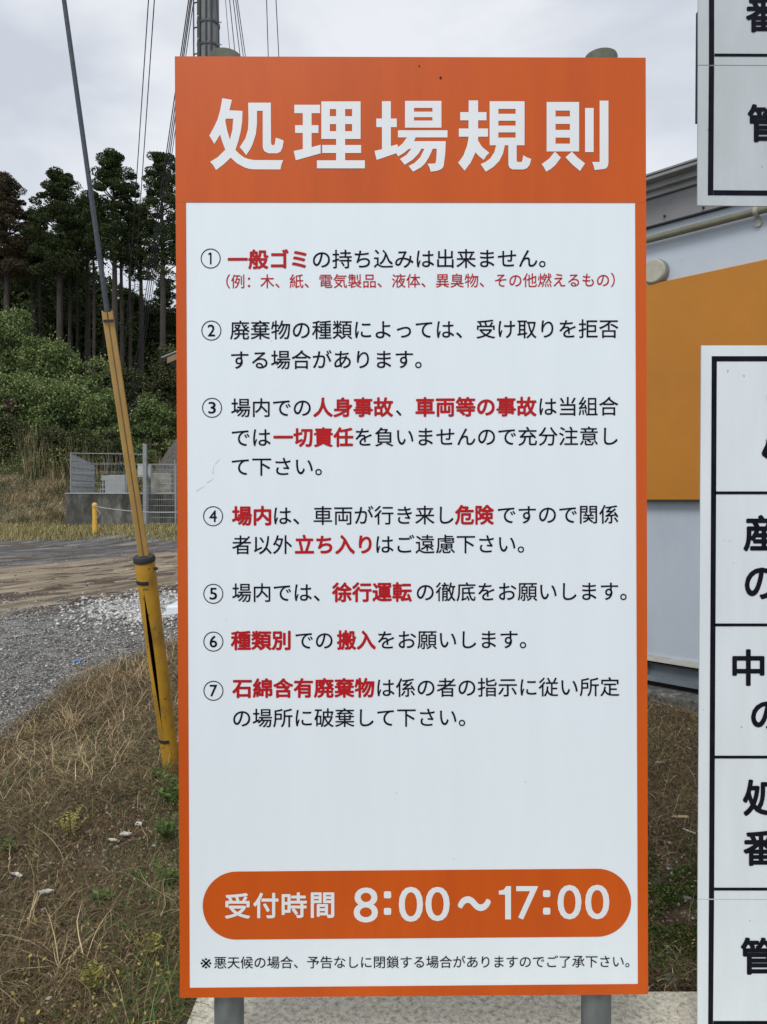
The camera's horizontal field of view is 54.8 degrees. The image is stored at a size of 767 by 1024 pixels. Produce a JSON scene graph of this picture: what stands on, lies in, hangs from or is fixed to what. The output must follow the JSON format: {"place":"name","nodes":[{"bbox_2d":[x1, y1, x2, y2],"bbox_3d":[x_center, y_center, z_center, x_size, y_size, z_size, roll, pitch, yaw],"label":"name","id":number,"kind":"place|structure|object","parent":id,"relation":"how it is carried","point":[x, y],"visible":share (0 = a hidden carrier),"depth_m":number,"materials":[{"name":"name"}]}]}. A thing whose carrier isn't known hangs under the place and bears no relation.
{"place":"outdoors","nodes":[
{"label":"outdoors","id":0,"kind":"place"},
{"bbox_2d":[0,535,177,736],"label":"dirt road","id":1,"kind":"structure","parent":0,"point":[101,550],"depth_m":11.98,"materials":[{"name":"gravel"}]},
{"bbox_2d":[0,539,176,605],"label":"scattered road stones","id":2,"kind":"object","parent":1,"relation":"on","point":[87,584],"visible":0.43,"depth_m":14.20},
{"bbox_2d":[151,473,174,494],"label":"stone slab","id":3,"kind":"structure","parent":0,"point":[167,483],"depth_m":28.39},
{"bbox_2d":[0,398,697,1023],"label":"ground","id":4,"kind":"structure","parent":0,"point":[138,786],"depth_m":3.77,"materials":[{"name":"soil"}]},
{"bbox_2d":[0,397,18,422],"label":"shrub","id":5,"kind":"object","parent":4,"relation":"on","point":[9,409],"visible":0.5,"depth_m":35.85,"materials":[{"name":"brown plant"}]},
{"bbox_2d":[0,832,21,854],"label":"weed plant","id":6,"kind":"object","parent":4,"relation":"on","point":[4,845],"visible":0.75,"depth_m":3.21,"materials":[{"name":"green plant"}]},
{"bbox_2d":[0,170,35,350],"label":"cedar tree","id":7,"kind":"object","parent":4,"relation":"on","point":[12,260],"visible":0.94,"depth_m":49.26,"materials":[{"name":"green plant"}]},
{"bbox_2d":[0,410,40,461],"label":"shrub","id":8,"kind":"object","parent":4,"relation":"on","point":[7,426],"visible":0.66,"depth_m":33.92,"materials":[{"name":"green plant"}]},
{"bbox_2d":[0,277,42,310],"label":"cedar tree","id":9,"kind":"object","parent":4,"relation":"on","point":[1,289],"visible":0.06,"depth_m":59.01,"materials":[{"name":"green plant"}]},
{"bbox_2d":[0,297,50,387],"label":"shrub","id":10,"kind":"object","parent":4,"relation":"on","point":[8,322],"visible":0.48,"depth_m":41.59,"materials":[{"name":"green plant"}]},
{"bbox_2d":[3,712,58,746],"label":"straw tussock","id":11,"kind":"object","parent":4,"relation":"on","point":[30,731],"visible":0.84,"depth_m":4.74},
{"bbox_2d":[0,362,63,432],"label":"shrub","id":12,"kind":"object","parent":4,"relation":"on","point":[18,392],"visible":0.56,"depth_m":36.32,"materials":[{"name":"green plant"}]},
{"bbox_2d":[10,209,56,336],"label":"cedar tree","id":13,"kind":"object","parent":4,"relation":"on","point":[33,281],"visible":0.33,"depth_m":54.39,"materials":[{"name":"green plant"}]},
{"bbox_2d":[12,422,67,462],"bbox_3d":[-15.584,-3.066,34.202,3.038,2.225,2.863,0,1,0],"label":"shrub","id":14,"kind":"object","parent":4,"relation":"on","point":[45,433],"visible":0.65,"depth_m":33.49,"materials":[{"name":"green plant"}]},
{"bbox_2d":[24,276,55,342],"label":"cedar tree","id":15,"kind":"object","parent":4,"relation":"on","point":[39,302],"visible":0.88,"depth_m":52.70,"materials":[{"name":"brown plant"}]},
{"bbox_2d":[1,882,86,935],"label":"straw tussock","id":16,"kind":"object","parent":4,"relation":"on","point":[42,914],"visible":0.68,"depth_m":2.68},
{"bbox_2d":[5,331,84,403],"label":"shrub","id":17,"kind":"object","parent":4,"relation":"on","point":[49,359],"visible":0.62,"depth_m":40.41,"materials":[{"name":"green plant"}]},
{"bbox_2d":[18,166,97,347],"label":"cedar tree","id":18,"kind":"object","parent":4,"relation":"on","point":[61,209],"visible":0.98,"depth_m":48.99,"materials":[{"name":"green plant"}]},
{"bbox_2d":[38,255,77,339],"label":"cedar tree","id":19,"kind":"object","parent":4,"relation":"on","point":[56,304],"visible":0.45,"depth_m":51.64,"materials":[{"name":"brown plant"}]},
{"bbox_2d":[1,903,115,1008],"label":"straw tussock","id":20,"kind":"object","parent":4,"relation":"on","point":[74,953],"visible":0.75,"depth_m":2.40,"materials":[{"name":"plant"}]},
{"bbox_2d":[25,369,97,435],"bbox_3d":[-15.639,-4.925,36.605,3.988,4.002,4.811,-1,1,-35],"label":"shrub","id":21,"kind":"object","parent":4,"relation":"on","point":[63,399],"visible":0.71,"depth_m":35.78,"materials":[{"name":"green plant"}]},
{"bbox_2d":[47,804,89,836],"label":"weed plant","id":22,"kind":"object","parent":4,"relation":"on","point":[70,824],"visible":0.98,"depth_m":3.36,"materials":[{"name":"yellow plant"}]},
{"bbox_2d":[50,246,87,370],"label":"bare trunk","id":23,"kind":"object","parent":4,"relation":"on","point":[69,311],"visible":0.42,"depth_m":51.67,"materials":[{"name":"brown plant"}]},
{"bbox_2d":[30,697,109,739],"bbox_3d":[-2.069,1.329,4.824,0.460,0.256,0.616,0,1,0],"label":"straw tussock","id":24,"kind":"object","parent":4,"relation":"on","point":[71,722],"visible":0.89,"depth_m":4.89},
{"bbox_2d":[50,266,90,351],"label":"cedar tree","id":25,"kind":"object","parent":4,"relation":"on","point":[73,312],"visible":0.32,"depth_m":56.65,"materials":[{"name":"green plant"}]},
{"bbox_2d":[65,269,86,374],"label":"bare trunk","id":26,"kind":"object","parent":4,"relation":"on","point":[77,319],"visible":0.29,"depth_m":53.67,"materials":[{"name":"brown plant"}]},
{"bbox_2d":[51,425,104,470],"bbox_3d":[-13.857,-2.840,33.583,2.518,2.272,2.209,1,1,43],"label":"shrub","id":27,"kind":"object","parent":4,"relation":"on","point":[78,435],"visible":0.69,"depth_m":33.31,"materials":[{"name":"green plant"}]},
{"bbox_2d":[0,427,157,492],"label":"hillside weeds","id":28,"kind":"object","parent":4,"relation":"on","point":[16,464],"visible":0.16,"depth_m":33.00,"materials":[{"name":"green plant"}]},
{"bbox_2d":[0,446,159,524],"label":"slope grass","id":29,"kind":"structure","parent":4,"relation":"on","point":[31,499],"depth_m":30.82,"materials":[{"name":"plant"}]},
{"bbox_2d":[7,425,162,491],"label":"dry reeds","id":30,"kind":"object","parent":4,"relation":"on","point":[29,466],"visible":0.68,"depth_m":32.75,"materials":[{"name":"beige plant"}]},
{"bbox_2d":[0,238,176,410],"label":"forest undergrowth","id":31,"kind":"object","parent":4,"relation":"on","point":[149,349],"visible":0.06,"depth_m":58.38,"materials":[{"name":"plant"}]},
{"bbox_2d":[0,517,176,540],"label":"verge grass","id":32,"kind":"structure","parent":4,"relation":"on","point":[26,529],"depth_m":24.51,"materials":[{"name":"plant"}]},
{"bbox_2d":[0,591,177,743],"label":"gravel","id":33,"kind":"structure","parent":4,"relation":"on","point":[42,657],"depth_m":6.88,"materials":[{"name":"gravel"}]},
{"bbox_2d":[0,582,177,649],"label":"pale gravel","id":34,"kind":"structure","parent":33,"relation":"on","point":[122,608],"depth_m":8.98,"materials":[{"name":"gravel"}]},
{"bbox_2d":[71,194,109,375],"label":"cedar tree","id":35,"kind":"object","parent":4,"relation":"on","point":[87,325],"visible":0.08,"depth_m":53.61,"materials":[{"name":"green plant"}]},
{"bbox_2d":[72,237,111,374],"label":"bare trunk","id":36,"kind":"object","parent":4,"relation":"on","point":[94,311],"visible":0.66,"depth_m":50.69,"materials":[{"name":"brown plant"}]},
{"bbox_2d":[78,766,106,792],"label":"weed plant","id":37,"kind":"object","parent":4,"relation":"on","point":[94,789],"visible":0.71,"depth_m":3.85,"materials":[{"name":"green plant"}]},
{"bbox_2d":[78,960,109,991],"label":"weed plant","id":38,"kind":"object","parent":4,"relation":"on","point":[91,971],"visible":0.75,"depth_m":2.32,"materials":[{"name":"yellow plant"}]},
{"bbox_2d":[92,503,96,533],"bbox_3d":[-9.573,0.254,24.508,0.176,1.131,0.176,0,1,0],"label":"bollard","id":39,"kind":"object","parent":4,"relation":"on","point":[94,520],"visible":0.85,"depth_m":24.44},
{"bbox_2d":[95,506,176,518],"bbox_3d":[-7.337,0.007,24.617,4.670,0.430,0.193,0,1,-3],"label":"rope","id":40,"kind":"object","parent":39,"relation":"attached to","point":[131,511],"visible":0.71,"depth_m":24.48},
{"bbox_2d":[57,352,135,425],"bbox_3d":[-15.703,-6.737,39.949,5.343,4.714,3.730,0,1,0],"label":"shrub","id":41,"kind":"object","parent":4,"relation":"on","point":[95,383],"visible":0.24,"depth_m":39.75,"materials":[{"name":"green plant"}]},
{"bbox_2d":[83,257,111,384],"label":"bare trunk","id":42,"kind":"object","parent":4,"relation":"on","point":[103,329],"visible":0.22,"depth_m":55.73,"materials":[{"name":"brown plant"}]},
{"bbox_2d":[72,660,127,694],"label":"straw tussock","id":43,"kind":"object","parent":4,"relation":"on","point":[94,680],"visible":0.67,"depth_m":5.73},
{"bbox_2d":[90,286,111,327],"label":"cedar tree","id":44,"kind":"object","parent":4,"relation":"on","point":[99,293],"visible":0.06,"depth_m":61.26,"materials":[{"name":"green plant"}]},
{"bbox_2d":[90,887,114,906],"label":"weed plant","id":45,"kind":"object","parent":4,"relation":"on","point":[95,892],"visible":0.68,"depth_m":2.79,"materials":[{"name":"green plant"}]},
{"bbox_2d":[74,384,144,447],"bbox_3d":[-13.416,-4.376,35.716,3.540,3.807,3.529,0,1,0],"label":"shrub","id":46,"kind":"object","parent":4,"relation":"on","point":[101,414],"visible":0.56,"depth_m":35.44,"materials":[{"name":"green plant"}]},
{"bbox_2d":[74,147,146,389],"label":"cedar tree","id":47,"kind":"object","parent":4,"relation":"on","point":[109,170],"visible":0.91,"depth_m":48.02,"materials":[{"name":"green plant"}]},
{"bbox_2d":[65,494,155,525],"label":"concrete plinth","id":48,"kind":"structure","parent":4,"relation":"on","point":[78,508],"depth_m":27.50,"materials":[{"name":"concrete"}]},
{"bbox_2d":[100,475,128,492],"bbox_3d":[-10.529,-1.072,29.136,0.995,0.747,0.900,0,1,0],"label":"control cabinet","id":49,"kind":"object","parent":48,"relation":"on","point":[113,483],"visible":0.65,"depth_m":28.69,"materials":[{"name":"metal"}]},
{"bbox_2d":[109,456,124,474],"bbox_3d":[-10.526,-1.469,29.404,0.757,1.531,0.094,0,1,0],"label":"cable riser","id":50,"kind":"object","parent":48,"relation":"on","point":[117,465],"visible":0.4,"depth_m":29.36,"materials":[{"name":"grey metal"}]},
{"bbox_2d":[65,493,176,493],"bbox_3d":[-8.813,-0.695,27.552,6.082,0.042,0.160,0,1,0],"label":"kerb rail","id":51,"kind":"object","parent":48,"relation":"on","point":[117,493],"visible":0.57,"depth_m":27.47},
{"bbox_2d":[70,453,176,492],"bbox_3d":[-9.294,-1.475,29.179,5.459,1.551,3.056,0,1,0],"label":"fence","id":52,"kind":"object","parent":48,"relation":"on","point":[82,475],"visible":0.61,"depth_m":28.82,"materials":[{"name":"metal"}]},
{"bbox_2d":[88,426,134,472],"bbox_3d":[-12.258,-2.812,33.984,2.533,2.288,2.490,0,1,-23],"label":"shrub","id":53,"kind":"object","parent":4,"relation":"on","point":[109,439],"visible":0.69,"depth_m":33.52,"materials":[{"name":"green plant"}]},
{"bbox_2d":[98,263,140,369],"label":"cedar tree","id":54,"kind":"object","parent":4,"relation":"on","point":[121,317],"visible":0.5,"depth_m":50.68,"materials":[{"name":"brown plant"}]},
{"bbox_2d":[62,0,178,775],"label":"guy wire","id":55,"kind":"object","parent":4,"relation":"on","point":[146,568],"visible":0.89,"depth_m":3.82,"materials":[{"name":"metal"}]},
{"bbox_2d":[93,692,149,726],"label":"straw tussock","id":56,"kind":"object","parent":4,"relation":"on","point":[123,715],"visible":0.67,"depth_m":5.09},
{"bbox_2d":[120,831,131,834],"bbox_3d":[-1.179,1.470,3.380,0.053,0.010,0.020,0,1,8],"label":"shell scrap","id":57,"kind":"object","parent":4,"relation":"on","point":[126,833],"visible":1,"depth_m":3.38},
{"bbox_2d":[109,288,157,354],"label":"cedar tree","id":58,"kind":"object","parent":4,"relation":"on","point":[135,307],"visible":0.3,"depth_m":59.15,"materials":[{"name":"green plant"}]},
{"bbox_2d":[117,243,150,367],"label":"bare trunk","id":59,"kind":"object","parent":4,"relation":"on","point":[129,325],"visible":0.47,"depth_m":52.69,"materials":[{"name":"brown plant"}]},
{"bbox_2d":[106,356,166,424],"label":"shrub","id":60,"kind":"object","parent":4,"relation":"on","point":[143,382],"visible":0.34,"depth_m":42.42,"materials":[{"name":"green plant"}]},
{"bbox_2d":[118,443,157,483],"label":"shrub","id":61,"kind":"object","parent":4,"relation":"on","point":[138,449],"visible":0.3,"depth_m":33.28,"materials":[{"name":"green plant"}]},
{"bbox_2d":[119,210,165,376],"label":"cedar tree","id":62,"kind":"object","parent":4,"relation":"on","point":[139,266],"visible":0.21,"depth_m":54.60,"materials":[{"name":"green plant"}]},
{"bbox_2d":[115,653,169,682],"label":"straw tussock","id":63,"kind":"object","parent":4,"relation":"on","point":[146,670],"visible":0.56,"depth_m":6.04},
{"bbox_2d":[137,444,151,525],"bbox_3d":[-8.793,-0.881,27.169,0.484,3.213,0.280,0,1,0],"label":"steel post","id":64,"kind":"object","parent":4,"relation":"on","point":[144,469],"visible":0.8,"depth_m":27.05,"materials":[{"name":"metal"}]},
{"bbox_2d":[134,932,164,955],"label":"weed plant","id":65,"kind":"object","parent":4,"relation":"on","point":[155,942],"visible":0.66,"depth_m":2.50,"materials":[{"name":"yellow plant"}]},
{"bbox_2d":[129,388,176,459],"bbox_3d":[-11.639,-4.232,37.007,3.015,4.050,2.760,0,1,0],"label":"shrub","id":66,"kind":"object","parent":4,"relation":"on","point":[157,426],"visible":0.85,"depth_m":36.64,"materials":[{"name":"green plant"}]},
{"bbox_2d":[132,151,175,402],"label":"cedar tree","id":67,"kind":"object","parent":4,"relation":"on","point":[167,230],"visible":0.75,"depth_m":48.30,"materials":[{"name":"green plant"}]},
{"bbox_2d":[137,277,175,351],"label":"cedar tree","id":68,"kind":"object","parent":4,"relation":"on","point":[169,288],"visible":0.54,"depth_m":59.00,"materials":[{"name":"green plant"}]},
{"bbox_2d":[142,339,176,434],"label":"shrub","id":69,"kind":"object","parent":4,"relation":"on","point":[165,383],"visible":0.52,"depth_m":43.54,"materials":[{"name":"green plant"}]},
{"bbox_2d":[142,464,176,524],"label":"barred gate","id":70,"kind":"structure","parent":4,"relation":"on","point":[174,505],"depth_m":27.39,"materials":[{"name":"metal"}]},
{"bbox_2d":[148,764,170,782],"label":"weed plant","id":71,"kind":"object","parent":4,"relation":"on","point":[155,777],"visible":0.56,"depth_m":4.02,"materials":[{"name":"green plant"}]},
{"bbox_2d":[149,495,174,524],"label":"concrete plinth","id":72,"kind":"structure","parent":4,"relation":"on","point":[163,509],"depth_m":28.00,"materials":[{"name":"concrete"}]},
{"bbox_2d":[146,770,178,804],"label":"weed plant","id":73,"kind":"object","parent":4,"relation":"on","point":[169,790],"visible":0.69,"depth_m":3.74,"materials":[{"name":"green plant"}]},
{"bbox_2d":[149,439,176,494],"bbox_3d":[-8.494,-1.884,32.972,4.200,3.812,4.400,0,1,0],"label":"gravel heap","id":74,"kind":"object","parent":4,"relation":"on","point":[170,456],"visible":0.1,"depth_m":31.87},
{"bbox_2d":[152,811,178,839],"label":"weed plant","id":75,"kind":"object","parent":4,"relation":"on","point":[163,829],"visible":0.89,"depth_m":3.35,"materials":[{"name":"green plant"}]},
{"bbox_2d":[152,858,178,886],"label":"weed plant","id":76,"kind":"object","parent":4,"relation":"on","point":[171,873],"visible":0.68,"depth_m":2.91,"materials":[{"name":"green plant"}]},
{"bbox_2d":[161,351,175,366],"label":"shed","id":77,"kind":"structure","parent":4,"relation":"on","point":[169,358],"depth_m":35.93,"materials":[{"name":"brown wood"}]},
{"bbox_2d":[167,601,177,614],"bbox_3d":[-2.090,1.196,9.147,0.980,0.180,0.750,0,1,0],"label":"white block","id":78,"kind":"object","parent":4,"relation":"on","point":[172,608],"depth_m":8.77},
{"bbox_2d":[193,0,221,55],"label":"utility pole","id":79,"kind":"object","parent":4,"relation":"on","point":[208,32],"visible":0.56,"depth_m":12.71,"materials":[{"name":"concrete"}]},
{"bbox_2d":[123,0,148,373],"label":"overhead wire","id":80,"kind":"object","parent":79,"relation":"attached to","point":[137,168],"visible":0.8,"depth_m":19.03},
{"bbox_2d":[126,0,154,399],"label":"overhead wire","id":81,"kind":"object","parent":79,"relation":"attached to","point":[142,177],"visible":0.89,"depth_m":19.33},
{"bbox_2d":[119,0,188,468],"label":"overhead wire","id":82,"kind":"object","parent":79,"relation":"attached to","point":[158,209],"visible":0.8,"depth_m":18.45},
{"bbox_2d":[122,0,190,465],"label":"overhead wire","id":83,"kind":"object","parent":79,"relation":"attached to","point":[159,213],"visible":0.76,"depth_m":18.65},
{"bbox_2d":[124,0,191,468],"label":"overhead wire","id":84,"kind":"object","parent":79,"relation":"attached to","point":[160,219],"visible":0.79,"depth_m":18.91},
{"bbox_2d":[131,5,192,434],"bbox_3d":[-6.401,-6.527,20.589,0.016,9.546,17.295,0,1,-24],"label":"overhead wire","id":85,"kind":"object","parent":79,"relation":"attached to","point":[161,228],"visible":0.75,"depth_m":19.34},
{"bbox_2d":[229,0,234,49],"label":"overhead wire","id":86,"kind":"object","parent":79,"relation":"attached to","point":[232,25],"visible":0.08,"depth_m":17.23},
{"bbox_2d":[233,0,239,53],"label":"overhead wire","id":87,"kind":"object","parent":79,"relation":"attached to","point":[236,27],"visible":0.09,"depth_m":17.29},
{"bbox_2d":[235,0,243,55],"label":"overhead wire","id":88,"kind":"object","parent":79,"relation":"attached to","point":[239,27],"visible":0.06,"depth_m":17.29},
{"bbox_2d":[237,0,245,55],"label":"overhead wire","id":89,"kind":"object","parent":79,"relation":"attached to","point":[241,27],"visible":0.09,"depth_m":17.31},
{"bbox_2d":[266,0,268,56],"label":"overhead wire","id":90,"kind":"object","parent":79,"relation":"attached to","point":[267,27],"visible":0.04,"depth_m":17.62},
{"bbox_2d":[276,1,278,56],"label":"overhead wire","id":91,"kind":"object","parent":79,"relation":"attached to","point":[277,28],"visible":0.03,"depth_m":17.67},
{"bbox_2d":[0,638,697,1023],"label":"dry weed mat","id":92,"kind":"object","parent":4,"relation":"on","point":[36,968],"visible":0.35,"depth_m":3.10,"materials":[{"name":"plant"}]},
{"bbox_2d":[10,872,22,876],"bbox_3d":[-1.484,1.463,2.989,0.069,0.011,0.013,1,1,28],"label":"wood chip","id":93,"kind":"object","parent":92,"relation":"on","point":[16,874],"visible":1,"depth_m":2.98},
{"bbox_2d":[38,889,54,893],"bbox_3d":[-1.308,1.470,2.865,0.060,0.011,0.030,0,1,0],"label":"paper scrap","id":94,"kind":"object","parent":92,"relation":"on","point":[48,890],"visible":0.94,"depth_m":2.86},
{"bbox_2d":[671,815,687,817],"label":"reed stalk","id":95,"kind":"object","parent":92,"relation":"on","point":[675,816],"visible":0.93,"depth_m":3.52,"materials":[{"name":"plant"}]},
{"bbox_2d":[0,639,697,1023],"bbox_3d":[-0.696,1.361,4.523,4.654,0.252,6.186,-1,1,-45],"label":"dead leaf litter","id":96,"kind":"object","parent":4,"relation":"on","point":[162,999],"visible":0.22,"depth_m":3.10,"materials":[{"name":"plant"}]},
{"bbox_2d":[0,649,697,1023],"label":"green grass","id":97,"kind":"structure","parent":4,"relation":"on","point":[126,969],"depth_m":2.68,"materials":[{"name":"green plant"}]},
{"bbox_2d":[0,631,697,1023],"bbox_3d":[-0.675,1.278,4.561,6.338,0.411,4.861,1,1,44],"label":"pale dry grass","id":98,"kind":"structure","parent":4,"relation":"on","point":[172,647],"depth_m":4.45,"materials":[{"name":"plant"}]},
{"bbox_2d":[0,740,697,1022],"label":"soil pebbles","id":99,"kind":"object","parent":4,"relation":"on","point":[667,868],"visible":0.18,"depth_m":3.29,"materials":[{"name":"stone"}]},
{"bbox_2d":[1,649,696,1023],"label":"green leaflets","id":100,"kind":"object","parent":4,"relation":"on","point":[147,859],"visible":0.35,"depth_m":3.03,"materials":[{"name":"green plant"}]},
{"bbox_2d":[4,638,696,1023],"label":"yellow leaflets","id":101,"kind":"object","parent":4,"relation":"on","point":[116,954],"visible":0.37,"depth_m":2.30,"materials":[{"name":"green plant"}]},
{"bbox_2d":[187,992,696,1023],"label":"concrete footing","id":102,"kind":"object","parent":4,"relation":"on","point":[665,1008],"depth_m":2.17,"materials":[{"name":"concrete"}]},
{"bbox_2d":[175,47,647,1023],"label":"notice board","id":103,"kind":"object","parent":102,"relation":"on","point":[411,449],"visible":1,"depth_m":1.89,"materials":[{"name":"metal"}]},
{"bbox_2d":[695,0,766,1023],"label":"table board","id":104,"kind":"object","parent":102,"relation":"on","point":[731,85],"visible":1,"depth_m":1.93,"materials":[{"name":"metal"}]},
{"bbox_2d":[664,973,678,987],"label":"plant","id":105,"kind":"object","parent":4,"relation":"on","point":[675,981],"visible":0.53,"depth_m":2.34,"materials":[{"name":"plant"}]},
{"bbox_2d":[648,838,696,990],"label":"grass","id":106,"kind":"structure","parent":4,"relation":"on","point":[671,895],"depth_m":2.73,"materials":[{"name":"plant"}]},
{"bbox_2d":[647,682,698,711],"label":"kerb","id":107,"kind":"structure","parent":4,"relation":"on","point":[684,697],"depth_m":5.31,"materials":[{"name":"concrete"}]},
{"bbox_2d":[646,158,766,691],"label":"prefab building","id":108,"kind":"structure","parent":107,"relation":"on","point":[706,275],"depth_m":5.30,"materials":[{"name":"paint"}]},
{"bbox_2d":[0,0,697,308],"label":"sky","id":109,"kind":"structure","parent":0,"point":[39,124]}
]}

